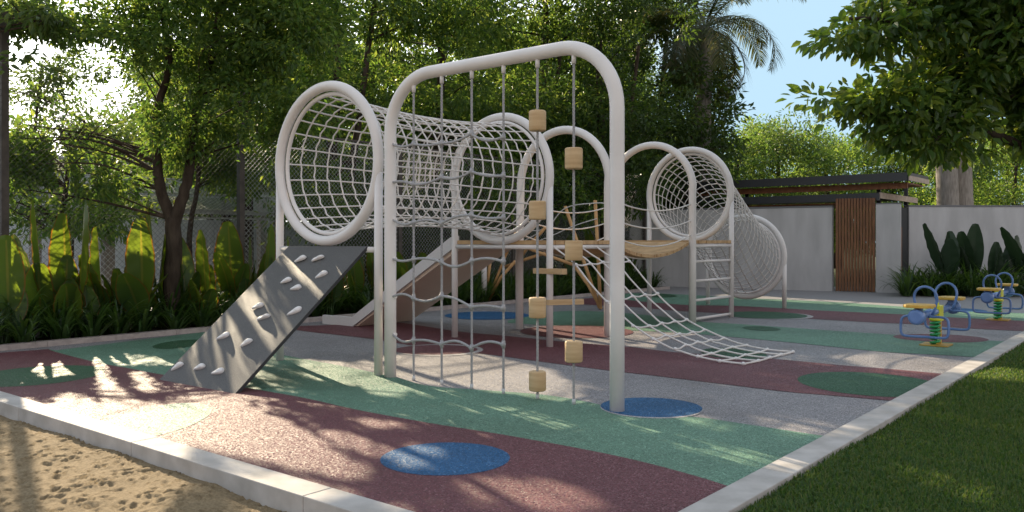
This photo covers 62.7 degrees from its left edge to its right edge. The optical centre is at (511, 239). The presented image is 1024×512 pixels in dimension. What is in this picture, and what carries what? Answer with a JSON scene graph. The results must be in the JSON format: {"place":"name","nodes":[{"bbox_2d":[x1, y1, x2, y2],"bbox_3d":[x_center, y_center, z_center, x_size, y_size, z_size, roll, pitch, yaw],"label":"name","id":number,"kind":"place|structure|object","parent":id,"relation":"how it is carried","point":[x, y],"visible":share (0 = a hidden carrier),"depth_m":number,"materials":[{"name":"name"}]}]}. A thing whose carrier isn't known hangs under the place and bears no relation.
{"place":"outdoors","nodes":[
{"label":"outdoors","id":0,"kind":"place"},
{"bbox_2d":[0,288,634,342],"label":"planting bed","id":1,"kind":"object","parent":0,"point":[191,326],"depth_m":12.87,"materials":[{"name":"soil"}]},
{"bbox_2d":[0,234,27,343],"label":"paddle plant","id":2,"kind":"object","parent":1,"relation":"on","point":[12,281],"visible":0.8,"depth_m":11.03,"materials":[{"name":"green plant"}]},
{"bbox_2d":[0,305,62,344],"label":"strap plant","id":3,"kind":"object","parent":1,"relation":"on","point":[25,334],"visible":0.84,"depth_m":10.94,"materials":[{"name":"green plant"}]},
{"bbox_2d":[13,199,75,337],"bbox_3d":[-6.556,0.401,11.886,0.776,1.951,0.845,0,0,0],"label":"paddle plant","id":4,"kind":"object","parent":1,"relation":"on","point":[37,275],"visible":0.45,"depth_m":11.66,"materials":[{"name":"green plant"}]},
{"bbox_2d":[15,285,109,339],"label":"strap plant","id":5,"kind":"object","parent":1,"relation":"on","point":[59,333],"visible":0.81,"depth_m":11.33,"materials":[{"name":"green plant"}]},
{"bbox_2d":[48,213,90,336],"bbox_3d":[-6.208,0.494,11.792,0.454,1.762,0.647,0,0,0],"label":"paddle plant","id":6,"kind":"object","parent":1,"relation":"on","point":[62,267],"visible":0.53,"depth_m":11.76,"materials":[{"name":"green plant"}]},
{"bbox_2d":[62,200,99,337],"bbox_3d":[-6.097,0.403,11.880,0.467,1.947,0.577,0,0,0],"label":"paddle plant","id":7,"kind":"object","parent":1,"relation":"on","point":[89,294],"visible":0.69,"depth_m":11.77,"materials":[{"name":"green plant"}]},
{"bbox_2d":[54,299,132,336],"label":"strap plant","id":8,"kind":"object","parent":1,"relation":"on","point":[90,325],"visible":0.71,"depth_m":11.60,"materials":[{"name":"green plant"}]},
{"bbox_2d":[78,226,110,330],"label":"paddle plant","id":9,"kind":"object","parent":1,"relation":"on","point":[94,282],"visible":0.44,"depth_m":12.36,"materials":[{"name":"green plant"}]},
{"bbox_2d":[88,294,157,333],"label":"strap plant","id":10,"kind":"object","parent":1,"relation":"on","point":[117,325],"visible":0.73,"depth_m":11.92,"materials":[{"name":"green plant"}]},
{"bbox_2d":[115,217,154,318],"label":"paddle plant","id":11,"kind":"object","parent":1,"relation":"on","point":[136,280],"visible":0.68,"depth_m":12.37,"materials":[{"name":"green plant"}]},
{"bbox_2d":[124,199,165,327],"bbox_3d":[-5.633,0.364,13.031,0.548,2.025,0.757,0,0,0],"label":"paddle plant","id":12,"kind":"object","parent":1,"relation":"on","point":[148,221],"visible":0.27,"depth_m":13.14,"materials":[{"name":"green plant"}]},
{"bbox_2d":[106,292,185,332],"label":"strap plant","id":13,"kind":"object","parent":1,"relation":"on","point":[147,324],"visible":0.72,"depth_m":12.24,"materials":[{"name":"green plant"}]},
{"bbox_2d":[150,296,207,328],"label":"strap plant","id":14,"kind":"object","parent":1,"relation":"on","point":[178,323],"visible":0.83,"depth_m":12.59,"materials":[{"name":"green plant"}]},
{"bbox_2d":[149,267,217,327],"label":"strap plant","id":15,"kind":"object","parent":1,"relation":"on","point":[178,306],"visible":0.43,"depth_m":12.91,"materials":[{"name":"green plant"}]},
{"bbox_2d":[1,0,368,328],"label":"forked tree","id":16,"kind":"object","parent":1,"relation":"on","point":[238,66],"visible":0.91,"depth_m":12.73,"materials":[{"name":"green plant"}]},
{"bbox_2d":[173,200,200,326],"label":"paddle plant","id":17,"kind":"object","parent":1,"relation":"on","point":[190,273],"visible":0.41,"depth_m":13.51,"materials":[{"name":"green plant"}]},
{"bbox_2d":[158,297,234,326],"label":"strap plant","id":18,"kind":"object","parent":1,"relation":"on","point":[204,321],"visible":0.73,"depth_m":12.88,"materials":[{"name":"green plant"}]},
{"bbox_2d":[188,230,217,311],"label":"paddle plant","id":19,"kind":"object","parent":1,"relation":"on","point":[204,269],"visible":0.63,"depth_m":13.20,"materials":[{"name":"green plant"}]},
{"bbox_2d":[213,221,249,303],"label":"paddle plant","id":20,"kind":"object","parent":1,"relation":"on","point":[231,265],"visible":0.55,"depth_m":14.04,"materials":[{"name":"green plant"}]},
{"bbox_2d":[251,224,275,282],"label":"paddle plant","id":21,"kind":"object","parent":1,"relation":"on","point":[268,259],"visible":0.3,"depth_m":14.28,"materials":[{"name":"green plant"}]},
{"bbox_2d":[343,257,364,296],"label":"paddle plant","id":22,"kind":"object","parent":1,"relation":"on","point":[357,274],"visible":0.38,"depth_m":15.97,"materials":[{"name":"green plant"}]},
{"bbox_2d":[0,292,1022,435],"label":"play surface","id":23,"kind":"object","parent":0,"point":[819,414],"visible":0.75,"depth_m":9.53,"materials":[{"name":"grey rubber"}]},
{"bbox_2d":[0,349,726,511],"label":"rubber band","id":24,"kind":"object","parent":23,"relation":"on","point":[345,449],"visible":0.87,"depth_m":5.58,"materials":[{"name":"rubber"}]},
{"bbox_2d":[0,365,104,386],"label":"rubber disc","id":25,"kind":"object","parent":24,"relation":"on","point":[29,376],"visible":1,"depth_m":8.71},
{"bbox_2d":[106,403,211,435],"bbox_3d":[-2.761,1.394,6.538,0.718,0.001,1.324,0,0,0],"label":"rubber disc","id":26,"kind":"object","parent":24,"relation":"on","point":[159,420],"visible":0.87,"depth_m":6.57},
{"bbox_2d":[160,246,367,392],"bbox_3d":[-2.511,0.745,8.599,1.338,1.361,1.585,0,0,39],"label":"climbing board","id":27,"kind":"object","parent":24,"relation":"on","point":[241,340],"visible":0.99,"depth_m":8.50,"materials":[{"name":"grey"}]},
{"bbox_2d":[380,442,509,474],"bbox_3d":[-0.426,1.394,5.385,0.827,0.001,0.813,0,0,0],"label":"rubber disc","id":28,"kind":"object","parent":24,"relation":"on","point":[449,458],"visible":1,"depth_m":5.36,"materials":[{"name":"rubber"}]},
{"bbox_2d":[322,236,511,325],"bbox_3d":[-1.572,0.670,13.622,3.060,1.460,1.320,0,0,39],"label":"slide","id":29,"kind":"object","parent":23,"relation":"on","point":[427,279],"visible":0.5,"depth_m":13.20,"materials":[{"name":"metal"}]},
{"bbox_2d":[275,81,583,375],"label":"net tunnel","id":30,"kind":"structure","parent":23,"relation":"on","point":[374,193],"depth_m":9.88,"materials":[{"name":"metal"}]},
{"bbox_2d":[49,332,821,485],"bbox_3d":[-1.972,1.397,8.507,2.755,0.001,10.099,0,0,-43],"label":"rubber band","id":31,"kind":"object","parent":23,"relation":"on","point":[727,453],"visible":0.88,"depth_m":6.65,"materials":[{"name":"rubber"}]},
{"bbox_2d":[398,344,482,355],"bbox_3d":[-0.922,1.395,10.691,1.115,0.001,1.150,0,0,0],"label":"rubber disc","id":32,"kind":"object","parent":23,"relation":"on","point":[480,349],"visible":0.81,"depth_m":10.33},
{"bbox_2d":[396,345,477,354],"bbox_3d":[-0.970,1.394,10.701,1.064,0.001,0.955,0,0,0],"label":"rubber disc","id":33,"kind":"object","parent":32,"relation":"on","point":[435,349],"visible":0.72,"depth_m":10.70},
{"bbox_2d":[445,311,528,319],"bbox_3d":[-0.463,1.394,15.574,1.564,0.001,1.684,0,0,0],"label":"rubber disc","id":34,"kind":"object","parent":23,"relation":"on","point":[485,315],"visible":0.77,"depth_m":15.53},
{"bbox_2d":[384,41,624,411],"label":"rope arch","id":35,"kind":"structure","parent":23,"relation":"on","point":[599,61],"depth_m":7.39,"materials":[{"name":"grey"}]},
{"bbox_2d":[481,200,603,309],"bbox_3d":[0.609,0.308,17.759,3.247,2.224,0.472,0,0,36],"label":"pole frame","id":36,"kind":"object","parent":23,"relation":"on","point":[597,299],"visible":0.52,"depth_m":17.32,"materials":[{"name":"wood"}]},
{"bbox_2d":[520,325,632,337],"bbox_3d":[0.987,1.394,12.858,1.723,0.001,1.776,0,0,0],"label":"rubber disc","id":37,"kind":"object","parent":23,"relation":"on","point":[581,331],"visible":0.77,"depth_m":12.80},
{"bbox_2d":[455,126,609,336],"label":"platform","id":38,"kind":"structure","parent":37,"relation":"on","point":[521,245],"depth_m":12.16,"materials":[{"name":"metal"}]},
{"bbox_2d":[524,202,690,259],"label":"hanging bridge","id":39,"kind":"structure","parent":38,"relation":"attached to","point":[643,250],"depth_m":13.74,"materials":[{"name":"wood"}]},
{"bbox_2d":[297,323,940,400],"bbox_3d":[0.376,1.396,10.914,9.389,0.001,2.068,0,0,40],"label":"rubber band","id":40,"kind":"object","parent":23,"relation":"on","point":[776,374],"visible":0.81,"depth_m":9.58,"materials":[{"name":"rubber"}]},
{"bbox_2d":[798,372,927,396],"bbox_3d":[3.428,1.394,8.223,1.224,0.001,1.389,0,0,39],"label":"rubber disc","id":41,"kind":"object","parent":40,"relation":"on","point":[873,384],"visible":0.94,"depth_m":8.22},
{"bbox_2d":[600,405,702,417],"bbox_3d":[1.158,1.395,6.999,0.842,0.001,0.849,0,0,0],"label":"rubber disc","id":42,"kind":"object","parent":23,"relation":"on","point":[651,417],"visible":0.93,"depth_m":6.66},
{"bbox_2d":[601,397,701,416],"bbox_3d":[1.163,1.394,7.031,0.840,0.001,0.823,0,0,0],"label":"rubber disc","id":43,"kind":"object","parent":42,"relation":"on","point":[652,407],"visible":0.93,"depth_m":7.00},
{"bbox_2d":[553,244,794,364],"bbox_3d":[1.992,0.725,10.726,2.776,1.354,1.392,0,0,39],"label":"cargo net","id":44,"kind":"object","parent":23,"relation":"on","point":[690,332],"visible":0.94,"depth_m":10.58,"materials":[{"name":"fabric"}]},
{"bbox_2d":[625,142,731,322],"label":"platform","id":45,"kind":"structure","parent":23,"relation":"on","point":[693,245],"depth_m":14.26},
{"bbox_2d":[646,147,786,316],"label":"net tunnel","id":46,"kind":"structure","parent":23,"relation":"on","point":[729,217],"depth_m":16.41,"materials":[{"name":"metal"}]},
{"bbox_2d":[508,311,1003,356],"bbox_3d":[3.375,1.396,13.325,7.800,0.001,2.908,0,0,38],"label":"rubber band","id":47,"kind":"object","parent":23,"relation":"on","point":[871,341],"visible":0.78,"depth_m":12.36,"materials":[{"name":"rubber"}]},
{"bbox_2d":[899,282,970,346],"bbox_3d":[5.629,0.986,11.153,0.593,0.816,2.160,0,0,39],"label":"spring seesaw","id":48,"kind":"object","parent":47,"relation":"on","point":[917,315],"visible":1,"depth_m":11.04,"materials":[{"name":"paint"}]},
{"bbox_2d":[893,334,987,341],"bbox_3d":[6.095,1.394,11.968,1.248,0.001,1.045,0,0,0],"label":"rubber disc","id":49,"kind":"object","parent":47,"relation":"on","point":[957,338],"visible":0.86,"depth_m":11.90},
{"bbox_2d":[584,298,1023,330],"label":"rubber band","id":50,"kind":"object","parent":23,"relation":"on","point":[1013,325],"visible":0.71,"depth_m":15.55,"materials":[{"name":"rubber"}]},
{"bbox_2d":[757,313,812,318],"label":"rubber disc","id":51,"kind":"object","parent":50,"relation":"on","point":[809,316],"visible":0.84,"depth_m":15.14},
{"bbox_2d":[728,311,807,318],"bbox_3d":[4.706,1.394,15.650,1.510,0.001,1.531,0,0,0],"label":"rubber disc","id":52,"kind":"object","parent":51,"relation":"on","point":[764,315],"visible":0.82,"depth_m":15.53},
{"bbox_2d":[972,272,1023,320],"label":"spring seesaw","id":53,"kind":"object","parent":50,"relation":"on","point":[987,296],"visible":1,"depth_m":14.57,"materials":[{"name":"paint"}]},
{"bbox_2d":[602,293,1023,320],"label":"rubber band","id":54,"kind":"object","parent":23,"relation":"on","point":[680,299],"visible":0.62,"depth_m":17.93,"materials":[{"name":"rubber"}]},
{"bbox_2d":[9,0,1023,242],"label":"sky","id":55,"kind":"structure","parent":0,"point":[789,21],"materials":[{"name":"blue"}]},
{"bbox_2d":[555,249,875,286],"bbox_3d":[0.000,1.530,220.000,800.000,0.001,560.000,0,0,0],"label":"ground","id":56,"kind":"structure","parent":0,"point":[835,274],"depth_m":36.25,"materials":[{"name":"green plant"}]},
{"bbox_2d":[0,0,96,74],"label":"leaning tree","id":57,"kind":"object","parent":56,"relation":"on","point":[26,16],"visible":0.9,"depth_m":11.63,"materials":[{"name":"green plant"}]},
{"bbox_2d":[9,43,118,215],"bbox_3d":[-12.851,-2.011,22.601,4.539,7.028,4.336,0,0,-23],"label":"tree","id":58,"kind":"object","parent":56,"relation":"on","point":[50,82],"visible":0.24,"depth_m":22.31,"materials":[{"name":"green plant"}]},
{"bbox_2d":[9,109,149,262],"bbox_3d":[-8.226,-0.408,14.590,3.326,3.837,2.744,0,0,0],"label":"tree","id":59,"kind":"object","parent":56,"relation":"on","point":[63,206],"visible":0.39,"depth_m":14.68,"materials":[{"name":"green plant"}]},
{"bbox_2d":[9,74,160,257],"bbox_3d":[-9.121,-0.977,17.689,3.828,4.960,3.241,0,0,17],"label":"tree","id":60,"kind":"object","parent":56,"relation":"on","point":[120,132],"visible":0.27,"depth_m":17.23,"materials":[{"name":"green plant"}]},
{"bbox_2d":[92,59,272,220],"bbox_3d":[-11.469,-3.045,33.004,8.092,9.108,8.078,0,0,30],"label":"tree","id":61,"kind":"object","parent":56,"relation":"on","point":[137,95],"visible":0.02,"depth_m":31.89,"materials":[{"name":"green plant"}]},
{"bbox_2d":[134,87,236,257],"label":"tree","id":62,"kind":"object","parent":56,"relation":"on","point":[206,180],"visible":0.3,"depth_m":17.19,"materials":[{"name":"green plant"}]},
{"bbox_2d":[0,391,413,511],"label":"kerb","id":63,"kind":"structure","parent":56,"relation":"on","point":[262,486],"depth_m":5.26,"materials":[{"name":"concrete"}]},
{"bbox_2d":[108,24,341,224],"bbox_3d":[-8.631,-2.766,24.989,6.910,8.557,6.799,0,0,0],"label":"tree","id":64,"kind":"object","parent":56,"relation":"on","point":[136,121],"visible":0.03,"depth_m":24.08,"materials":[{"name":"green plant"}]},
{"bbox_2d":[99,0,368,271],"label":"tree","id":65,"kind":"object","parent":56,"relation":"on","point":[249,196],"visible":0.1,"depth_m":18.72,"materials":[{"name":"green plant"}]},
{"bbox_2d":[9,216,508,289],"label":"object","id":66,"kind":"structure","parent":56,"relation":"on","point":[209,245],"depth_m":24.08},
{"bbox_2d":[218,109,336,255],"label":"tree","id":67,"kind":"object","parent":56,"relation":"on","point":[263,169],"visible":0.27,"depth_m":17.19,"materials":[{"name":"green plant"}]},
{"bbox_2d":[0,10,645,335],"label":"chain link fence","id":68,"kind":"object","parent":56,"relation":"on","point":[4,155],"visible":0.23,"depth_m":13.81,"materials":[{"name":"grey metal"}]},
{"bbox_2d":[0,286,669,350],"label":"planter kerb","id":69,"kind":"structure","parent":56,"relation":"on","point":[47,343],"depth_m":12.18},
{"bbox_2d":[246,0,454,245],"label":"tree","id":70,"kind":"object","parent":56,"relation":"on","point":[393,9],"visible":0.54,"depth_m":18.53,"materials":[{"name":"green plant"}]},
{"bbox_2d":[310,197,423,299],"bbox_3d":[-3.331,0.243,19.017,2.638,2.590,2.106,0,0,0],"label":"shrub","id":71,"kind":"object","parent":56,"relation":"on","point":[359,240],"visible":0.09,"depth_m":18.75,"materials":[{"name":"green plant"}]},
{"bbox_2d":[267,1,473,281],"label":"tree","id":72,"kind":"object","parent":56,"relation":"on","point":[395,51],"visible":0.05,"depth_m":25.88,"materials":[{"name":"green plant"}]},
{"bbox_2d":[349,191,448,262],"bbox_3d":[-2.727,0.104,20.268,2.358,2.901,2.954,0,0,-30],"label":"shrub","id":73,"kind":"object","parent":56,"relation":"on","point":[421,240],"visible":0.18,"depth_m":19.77,"materials":[{"name":"green plant"}]},
{"bbox_2d":[322,0,559,237],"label":"tree","id":74,"kind":"object","parent":56,"relation":"on","point":[455,14],"visible":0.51,"depth_m":20.27,"materials":[{"name":"green plant"}]},
{"bbox_2d":[405,173,497,281],"bbox_3d":[-1.559,-0.035,21.130,2.611,3.212,3.271,0,0,29],"label":"shrub","id":75,"kind":"object","parent":56,"relation":"on","point":[450,206],"visible":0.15,"depth_m":20.44,"materials":[{"name":"green plant"}]},
{"bbox_2d":[401,21,593,273],"bbox_3d":[-0.562,-3.165,28.564,7.465,9.356,7.212,0,0,0],"label":"tree","id":76,"kind":"object","parent":56,"relation":"on","point":[456,77],"visible":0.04,"depth_m":26.93,"materials":[{"name":"green plant"}]},
{"bbox_2d":[479,199,562,277],"bbox_3d":[0.161,0.104,23.332,2.358,2.901,2.954,0,0,-31],"label":"shrub","id":77,"kind":"object","parent":56,"relation":"on","point":[540,237],"visible":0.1,"depth_m":22.88,"materials":[{"name":"green plant"}]},
{"bbox_2d":[418,0,655,273],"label":"tree","id":78,"kind":"object","parent":56,"relation":"on","point":[564,35],"visible":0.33,"depth_m":22.13,"materials":[{"name":"green plant"}]},
{"bbox_2d":[491,0,675,209],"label":"tree","id":79,"kind":"object","parent":56,"relation":"on","point":[577,73],"visible":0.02,"depth_m":29.28,"materials":[{"name":"green plant"}]},
{"bbox_2d":[504,0,718,239],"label":"tree","id":80,"kind":"object","parent":56,"relation":"on","point":[597,80],"visible":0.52,"depth_m":22.83,"materials":[{"name":"green plant"}]},
{"bbox_2d":[568,0,748,208],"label":"tree","id":81,"kind":"object","parent":56,"relation":"on","point":[665,37],"visible":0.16,"depth_m":27.53,"materials":[{"name":"green plant"}]},
{"bbox_2d":[625,45,759,218],"bbox_3d":[5.598,-2.201,26.007,3.710,7.420,4.183,0,0,-37],"label":"tree","id":82,"kind":"object","parent":56,"relation":"on","point":[713,132],"visible":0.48,"depth_m":25.53,"materials":[{"name":"green plant"}]},
{"bbox_2d":[608,0,806,206],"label":"palm tree","id":83,"kind":"object","parent":56,"relation":"on","point":[716,37],"visible":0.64,"depth_m":26.27,"materials":[{"name":"green plant"}]},
{"bbox_2d":[630,206,833,290],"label":"garden wall","id":84,"kind":"structure","parent":56,"relation":"on","point":[807,233],"depth_m":23.93,"materials":[{"name":"grey"}]},
{"bbox_2d":[694,131,803,204],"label":"tree","id":85,"kind":"object","parent":56,"relation":"on","point":[754,162],"visible":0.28,"depth_m":35.46,"materials":[{"name":"green plant"}]},
{"bbox_2d":[588,172,928,208],"bbox_3d":[7.735,-0.145,26.781,10.125,3.290,3.920,0,0,39],"label":"pergola","id":86,"kind":"object","parent":56,"relation":"on","point":[879,196],"visible":0.45,"depth_m":23.91,"materials":[{"name":"brown metal"}]},
{"bbox_2d":[726,113,835,231],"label":"tree","id":87,"kind":"object","parent":56,"relation":"on","point":[752,122],"visible":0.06,"depth_m":43.40,"materials":[{"name":"green plant"}]},
{"bbox_2d":[729,106,847,228],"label":"tree","id":88,"kind":"object","parent":56,"relation":"on","point":[780,138],"visible":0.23,"depth_m":37.08,"materials":[{"name":"green plant"}]},
{"bbox_2d":[773,135,890,255],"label":"tree","id":89,"kind":"object","parent":56,"relation":"on","point":[813,159],"visible":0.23,"depth_m":36.60,"materials":[{"name":"green plant"}]},
{"bbox_2d":[771,124,902,268],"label":"tree","id":90,"kind":"object","parent":56,"relation":"on","point":[823,136],"visible":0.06,"depth_m":44.68,"materials":[{"name":"green plant"}]},
{"bbox_2d":[678,331,1023,511],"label":"kerb","id":91,"kind":"structure","parent":56,"relation":"on","point":[743,493],"depth_m":5.73,"materials":[{"name":"concrete"}]},
{"bbox_2d":[792,132,913,271],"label":"tree","id":92,"kind":"object","parent":56,"relation":"on","point":[849,145],"visible":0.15,"depth_m":39.46,"materials":[{"name":"green plant"}]},
{"bbox_2d":[834,150,935,256],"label":"tree","id":93,"kind":"object","parent":56,"relation":"on","point":[889,169],"visible":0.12,"depth_m":37.12,"materials":[{"name":"green plant"}]},
{"bbox_2d":[876,203,901,292],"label":"gate pillar","id":94,"kind":"structure","parent":56,"relation":"on","point":[888,233],"depth_m":22.41,"materials":[{"name":"grey"}]},
{"bbox_2d":[836,198,874,291],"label":"slatted gate","id":95,"kind":"structure","parent":94,"relation":"attached to","point":[855,244],"depth_m":22.74,"materials":[{"name":"brown wood"}]},
{"bbox_2d":[848,0,959,204],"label":"palm tree","id":96,"kind":"object","parent":56,"relation":"on","point":[947,188],"visible":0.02,"depth_m":25.95,"materials":[{"name":"grey plant"}]},
{"bbox_2d":[880,5,973,204],"bbox_3d":[14.224,-4.192,27.469,5.622,11.413,5.632,0,0,0],"label":"palm tree","id":97,"kind":"object","parent":56,"relation":"on","point":[965,180],"visible":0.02,"depth_m":26.59,"materials":[{"name":"grey plant"}]},
{"bbox_2d":[893,139,1023,207],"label":"tree","id":98,"kind":"object","parent":56,"relation":"on","point":[927,199],"visible":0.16,"depth_m":29.51,"materials":[{"name":"green plant"}]},
{"bbox_2d":[905,205,1023,276],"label":"garden wall","id":99,"kind":"structure","parent":56,"relation":"on","point":[940,221],"depth_m":22.80,"materials":[{"name":"grey"}]},
{"bbox_2d":[973,141,1023,204],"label":"tree","id":100,"kind":"object","parent":56,"relation":"on","point":[1015,166],"visible":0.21,"depth_m":31.62,"materials":[{"name":"green plant"}]},
{"label":"sand","id":101,"kind":"structure","parent":56,"relation":"on","visible":0},
{"bbox_2d":[0,415,286,511],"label":"sand","id":102,"kind":"structure","parent":101,"relation":"on","point":[41,470],"depth_m":5.12,"materials":[{"name":"sand"}]},
{"bbox_2d":[634,286,1023,312],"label":"path","id":103,"kind":"structure","parent":0,"point":[886,299],"depth_m":20.56,"materials":[{"name":"rubber"}]},
{"bbox_2d":[867,261,932,295],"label":"strap plant","id":104,"kind":"object","parent":103,"relation":"on","point":[904,288],"visible":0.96,"depth_m":20.86,"materials":[{"name":"green plant"}]},
{"bbox_2d":[901,208,907,276],"bbox_3d":[10.480,0.270,22.790,0.520,2.300,0.140,0,0,0],"label":"pergola post","id":105,"kind":"object","parent":103,"relation":"on","point":[904,236],"visible":0.1,"depth_m":22.80,"materials":[{"name":"grey metal"}]},
{"bbox_2d":[922,223,959,278],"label":"paddle plant","id":106,"kind":"object","parent":103,"relation":"on","point":[946,256],"visible":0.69,"depth_m":21.20,"materials":[{"name":"green plant"}]},
{"bbox_2d":[956,223,983,278],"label":"paddle plant","id":107,"kind":"object","parent":103,"relation":"on","point":[971,243],"visible":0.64,"depth_m":21.50,"materials":[{"name":"green plant"}]},
{"bbox_2d":[988,242,1008,277],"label":"paddle plant","id":108,"kind":"object","parent":103,"relation":"on","point":[995,259],"visible":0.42,"depth_m":21.25,"materials":[{"name":"green plant"}]},
{"bbox_2d":[1000,227,1023,279],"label":"paddle plant","id":109,"kind":"object","parent":103,"relation":"on","point":[1013,246],"visible":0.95,"depth_m":21.35,"materials":[{"name":"green plant"}]},
{"bbox_2d":[737,343,1023,511],"bbox_3d":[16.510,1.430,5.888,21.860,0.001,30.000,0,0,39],"label":"lawn","id":110,"kind":"structure","parent":0,"point":[941,445],"depth_m":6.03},
{"bbox_2d":[775,0,1023,176],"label":"overhanging tree","id":111,"kind":"object","parent":110,"relation":"on","point":[970,53],"visible":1,"depth_m":10.30,"materials":[{"name":"green plant"}]},
{"label":"court floor","id":112,"kind":"structure","parent":0,"visible":0},
{"bbox_2d":[9,156,415,288],"bbox_3d":[-7.374,-0.269,22.245,5.892,3.538,15.032,0,0,36],"label":"sports cage","id":113,"kind":"object","parent":112,"relation":"on","point":[107,267],"visible":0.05,"depth_m":19.27,"materials":[{"name":"silver metal"}]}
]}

